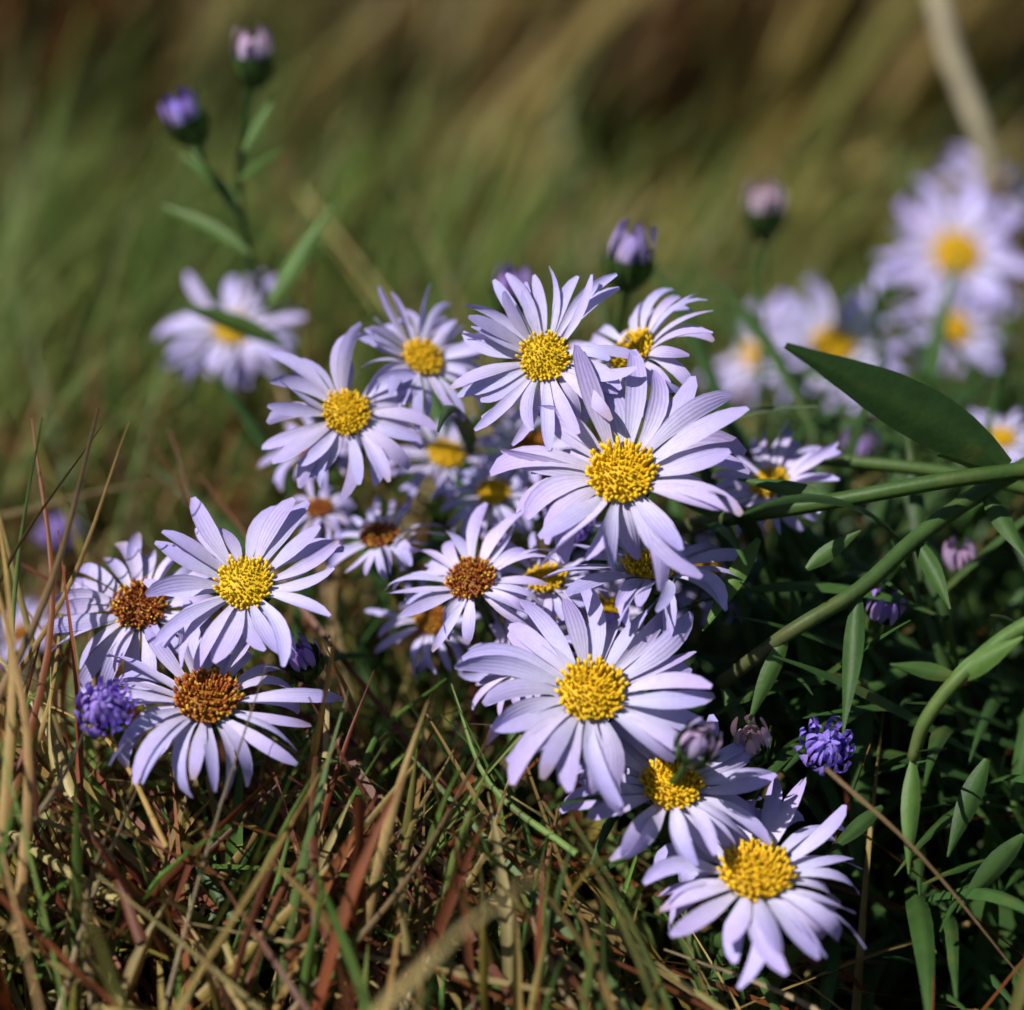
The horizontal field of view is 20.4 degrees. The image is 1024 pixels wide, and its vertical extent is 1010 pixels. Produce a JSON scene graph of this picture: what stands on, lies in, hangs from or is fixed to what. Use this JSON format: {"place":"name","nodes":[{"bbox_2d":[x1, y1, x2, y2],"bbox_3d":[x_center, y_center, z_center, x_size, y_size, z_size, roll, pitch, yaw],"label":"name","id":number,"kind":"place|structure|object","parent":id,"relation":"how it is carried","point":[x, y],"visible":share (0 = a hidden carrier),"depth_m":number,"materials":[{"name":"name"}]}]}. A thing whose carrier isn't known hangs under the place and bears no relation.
{"place":"outdoors","nodes":[
{"label":"outdoors","id":0,"kind":"place"},
{"bbox_2d":[0,110,1023,1009],"bbox_3d":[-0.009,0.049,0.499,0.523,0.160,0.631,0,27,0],"label":"grass","id":1,"kind":"structure","parent":0,"point":[298,888],"depth_m":0.50,"materials":[{"name":"plant"}]},
{"bbox_2d":[18,45,1023,1009],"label":"stems and leaves","id":2,"kind":"object","parent":1,"relation":"on","point":[826,561],"visible":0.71,"depth_m":0.53,"materials":[{"name":"green plant"}]},
{"bbox_2d":[34,25,976,775],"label":"flower buds","id":3,"kind":"object","parent":2,"relation":"on","point":[824,745],"visible":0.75,"depth_m":0.51,"materials":[{"name":"purple plant"}]},
{"bbox_2d":[926,0,996,313],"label":"dry stalk","id":4,"kind":"object","parent":2,"relation":"on","point":[948,42],"visible":0.59,"depth_m":0.69,"materials":[{"name":"beige plant"}]},
{"bbox_2d":[0,147,1023,988],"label":"flower petals","id":5,"kind":"object","parent":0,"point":[534,653],"visible":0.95,"depth_m":0.50,"materials":[{"name":"purple plant"}]},
{"bbox_2d":[14,175,1016,902],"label":"flower centers","id":6,"kind":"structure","parent":5,"relation":"on","point":[592,691],"depth_m":0.50,"materials":[{"name":"yellow plant"}]},
{"bbox_2d":[0,0,1023,703],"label":"grass","id":7,"kind":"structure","parent":0,"point":[612,114],"depth_m":0.87,"materials":[{"name":"green plant"}]}
]}

